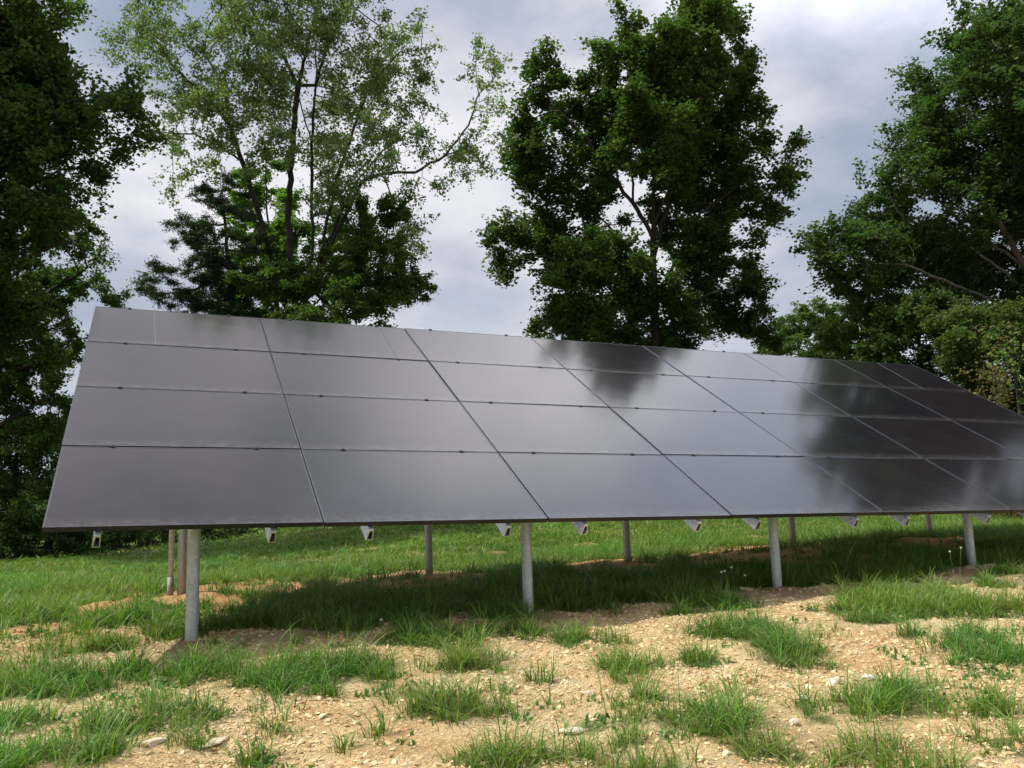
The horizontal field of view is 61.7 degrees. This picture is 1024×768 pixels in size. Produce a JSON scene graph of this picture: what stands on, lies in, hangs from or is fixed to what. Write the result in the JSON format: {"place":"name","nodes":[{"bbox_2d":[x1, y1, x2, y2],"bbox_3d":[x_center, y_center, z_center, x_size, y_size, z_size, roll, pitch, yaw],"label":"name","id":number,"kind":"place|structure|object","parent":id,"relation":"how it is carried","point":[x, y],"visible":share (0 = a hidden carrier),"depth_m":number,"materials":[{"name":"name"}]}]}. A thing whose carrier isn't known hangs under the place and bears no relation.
{"place":"outdoors","nodes":[
{"label":"outdoors","id":0,"kind":"place"},
{"bbox_2d":[0,518,1023,767],"bbox_3d":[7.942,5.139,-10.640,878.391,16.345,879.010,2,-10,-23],"label":"ground","id":1,"kind":"structure","parent":0,"point":[406,750],"depth_m":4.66,"materials":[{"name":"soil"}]},
{"bbox_2d":[0,488,58,559],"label":"shrub","id":2,"kind":"object","parent":1,"relation":"on","point":[6,550],"visible":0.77,"depth_m":20.43,"materials":[{"name":"green plant"}]},
{"bbox_2d":[0,399,92,558],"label":"shrub","id":3,"kind":"object","parent":1,"relation":"on","point":[7,496],"visible":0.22,"depth_m":21.69,"materials":[{"name":"green plant"}]},
{"bbox_2d":[0,469,109,535],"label":"woods","id":4,"kind":"object","parent":1,"relation":"on","point":[26,492],"depth_m":50.75,"materials":[{"name":"green plant"}]},
{"bbox_2d":[0,442,125,559],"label":"shrub","id":5,"kind":"object","parent":1,"relation":"on","point":[40,486],"visible":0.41,"depth_m":21.27,"materials":[{"name":"green plant"}]},
{"bbox_2d":[0,207,152,474],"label":"hickory tree","id":6,"kind":"object","parent":1,"relation":"on","point":[48,359],"visible":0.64,"depth_m":21.02,"materials":[{"name":"green plant"}]},
{"bbox_2d":[20,396,144,550],"bbox_3d":[-12.503,3.000,25.053,3.528,5.494,2.991,2,-10,-23],"label":"shrub","id":7,"kind":"object","parent":1,"relation":"on","point":[134,535],"visible":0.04,"depth_m":25.03,"materials":[{"name":"green plant"}]},
{"bbox_2d":[0,0,170,363],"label":"maple tree","id":8,"kind":"object","parent":1,"relation":"on","point":[40,92],"visible":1,"depth_m":17.25,"materials":[{"name":"green plant"}]},
{"bbox_2d":[58,530,153,550],"bbox_3d":[-11.951,4.066,25.087,2.665,3.042,2.595,5,-11,-38],"label":"shrub","id":9,"kind":"object","parent":1,"relation":"on","point":[118,534],"visible":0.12,"depth_m":24.95,"materials":[{"name":"green plant"}]},
{"bbox_2d":[117,530,178,545],"bbox_3d":[-11.627,4.519,26.971,3.547,3.344,2.923,2,-10,-23],"label":"shrub","id":10,"kind":"object","parent":1,"relation":"on","point":[155,541],"visible":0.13,"depth_m":26.86,"materials":[{"name":"green plant"}]},
{"bbox_2d":[141,737,166,746],"bbox_3d":[-1.638,1.635,3.919,0.074,0.033,0.114,-8,-5,42],"label":"rock","id":11,"kind":"object","parent":1,"relation":"on","point":[153,741],"visible":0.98,"depth_m":3.89,"materials":[{"name":"stone"}]},
{"bbox_2d":[143,530,176,545],"bbox_3d":[-11.449,4.579,27.964,1.832,2.069,2.198,2,-10,-23],"label":"shrub","id":12,"kind":"object","parent":1,"relation":"on","point":[160,536],"visible":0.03,"depth_m":27.53,"materials":[{"name":"green plant"}]},
{"bbox_2d":[199,738,224,747],"bbox_3d":[-1.384,1.657,3.946,0.119,0.029,0.078,-12,-6,-8],"label":"rock","id":13,"kind":"object","parent":1,"relation":"on","point":[216,741],"visible":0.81,"depth_m":3.92,"materials":[{"name":"stone"}]},
{"bbox_2d":[129,168,299,533],"bbox_3d":[-8.917,-0.967,26.038,5.138,11.471,3.372,2,-10,-23],"label":"pine tree","id":14,"kind":"object","parent":1,"relation":"on","point":[198,235],"visible":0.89,"depth_m":25.90,"materials":[{"name":"green plant"}]},
{"bbox_2d":[200,528,264,542],"bbox_3d":[-8.210,3.969,24.565,2.349,2.683,2.108,-6,-10,27],"label":"shrub","id":15,"kind":"object","parent":1,"relation":"on","point":[210,534],"visible":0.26,"depth_m":24.26,"materials":[{"name":"green plant"}]},
{"bbox_2d":[196,147,371,318],"bbox_3d":[-7.546,-1.674,29.256,5.818,13.072,4.103,-2,-9,0],"label":"locust tree","id":16,"kind":"object","parent":1,"relation":"on","point":[277,228],"visible":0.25,"depth_m":29.40,"materials":[{"name":"green plant"}]},
{"bbox_2d":[90,0,522,315],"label":"cottonwood tree","id":17,"kind":"object","parent":1,"relation":"on","point":[264,65],"visible":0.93,"depth_m":25.98,"materials":[{"name":"green plant"}]},
{"bbox_2d":[206,191,440,327],"bbox_3d":[-5.916,-1.003,25.473,7.442,10.368,5.046,-2,-9,0],"label":"young tree","id":18,"kind":"object","parent":1,"relation":"on","point":[344,279],"visible":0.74,"depth_m":25.46,"materials":[{"name":"green plant"}]},
{"bbox_2d":[0,513,1023,767],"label":"grass","id":19,"kind":"structure","parent":1,"relation":"on","point":[34,589],"depth_m":6.32,"materials":[{"name":"green plant"}]},
{"bbox_2d":[42,306,1023,640],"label":"solar array","id":20,"kind":"object","parent":1,"relation":"on","point":[190,426],"visible":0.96,"depth_m":8.20,"materials":[{"name":"black glass"}]},
{"bbox_2d":[557,727,585,734],"bbox_3d":[0.280,1.628,4.024,0.138,0.032,0.092,1,-12,-8],"label":"rock","id":21,"kind":"object","parent":1,"relation":"on","point":[576,729],"visible":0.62,"depth_m":3.99,"materials":[{"name":"stone"}]},
{"bbox_2d":[585,690,593,696],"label":"rock","id":22,"kind":"object","parent":1,"relation":"on","point":[590,692],"visible":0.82,"depth_m":4.61,"materials":[{"name":"stone"}]},
{"bbox_2d":[471,0,822,355],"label":"maple tree","id":23,"kind":"object","parent":1,"relation":"on","point":[672,122],"visible":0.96,"depth_m":29.04,"materials":[{"name":"green plant"}]},
{"bbox_2d":[740,587,753,591],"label":"rock","id":24,"kind":"object","parent":1,"relation":"on","point":[744,588],"visible":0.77,"depth_m":7.65,"materials":[{"name":"stone"}]},
{"bbox_2d":[744,677,756,683],"bbox_3d":[1.363,1.697,4.888,0.074,0.046,0.051,-7,0,-21],"label":"rock","id":25,"kind":"object","parent":1,"relation":"on","point":[750,679],"visible":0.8,"depth_m":4.88,"materials":[{"name":"stone"}]},
{"bbox_2d":[789,718,798,725],"bbox_3d":[1.395,1.675,4.235,0.051,0.038,0.053,-14,-3,38],"label":"rock","id":26,"kind":"object","parent":1,"relation":"on","point":[794,721],"visible":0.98,"depth_m":4.22,"materials":[{"name":"stone"}]},
{"bbox_2d":[751,295,851,359],"bbox_3d":[12.871,0.622,37.238,5.396,9.407,5.303,-4,-9,13],"label":"young tree","id":27,"kind":"object","parent":1,"relation":"on","point":[797,334],"visible":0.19,"depth_m":36.52,"materials":[{"name":"green plant"}]},
{"bbox_2d":[826,676,840,685],"bbox_3d":[1.813,1.681,4.830,0.120,0.031,0.064,-19,7,-35],"label":"rock","id":28,"kind":"object","parent":1,"relation":"on","point":[834,682],"visible":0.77,"depth_m":4.82,"materials":[{"name":"stone"}]},
{"bbox_2d":[805,288,920,363],"bbox_3d":[12.349,0.374,29.738,4.453,7.800,5.126,2,-10,-23],"label":"young tree","id":29,"kind":"object","parent":1,"relation":"on","point":[830,335],"visible":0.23,"depth_m":29.45,"materials":[{"name":"green plant"}]},
{"bbox_2d":[862,674,874,679],"bbox_3d":[2.045,1.687,4.919,0.071,0.038,0.064,-1,-13,-1],"label":"rock","id":30,"kind":"object","parent":1,"relation":"on","point":[872,677],"visible":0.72,"depth_m":4.90,"materials":[{"name":"stone"}]},
{"bbox_2d":[786,0,1023,380],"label":"oak tree","id":31,"kind":"object","parent":1,"relation":"on","point":[954,257],"visible":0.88,"depth_m":25.85,"materials":[{"name":"green plant"}]},
{"bbox_2d":[847,285,991,378],"bbox_3d":[11.983,0.478,24.868,4.471,6.624,5.116,2,-10,-23],"label":"young tree","id":32,"kind":"object","parent":1,"relation":"on","point":[887,348],"visible":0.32,"depth_m":24.24,"materials":[{"name":"green plant"}]},
{"bbox_2d":[913,291,1023,513],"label":"young tree","id":33,"kind":"object","parent":1,"relation":"on","point":[960,320],"visible":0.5,"depth_m":21.21,"materials":[{"name":"green plant"}]},
{"bbox_2d":[963,565,974,569],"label":"rock","id":34,"kind":"object","parent":1,"relation":"on","point":[968,567],"visible":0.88,"depth_m":8.57,"materials":[{"name":"stone"}]},
{"bbox_2d":[951,321,1022,519],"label":"shrub","id":35,"kind":"object","parent":1,"relation":"on","point":[1001,396],"visible":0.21,"depth_m":19.35,"materials":[{"name":"green plant"}]},
{"bbox_2d":[978,563,996,569],"bbox_3d":[4.800,1.867,8.669,0.196,0.088,0.128,-14,-19,-1],"label":"rock","id":36,"kind":"object","parent":1,"relation":"on","point":[987,565],"visible":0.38,"depth_m":8.64,"materials":[{"name":"stone"}]},
{"bbox_2d":[975,327,1023,518],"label":"sapling","id":37,"kind":"object","parent":1,"relation":"on","point":[1020,400],"visible":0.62,"depth_m":18.85,"materials":[{"name":"green plant"}]},
{"bbox_2d":[987,341,1023,415],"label":"young tree","id":38,"kind":"object","parent":1,"relation":"on","point":[1021,366],"visible":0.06,"depth_m":21.46,"materials":[{"name":"green plant"}]},
{"bbox_2d":[0,0,1023,477],"label":"sky","id":39,"kind":"structure","parent":0,"point":[827,60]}
]}

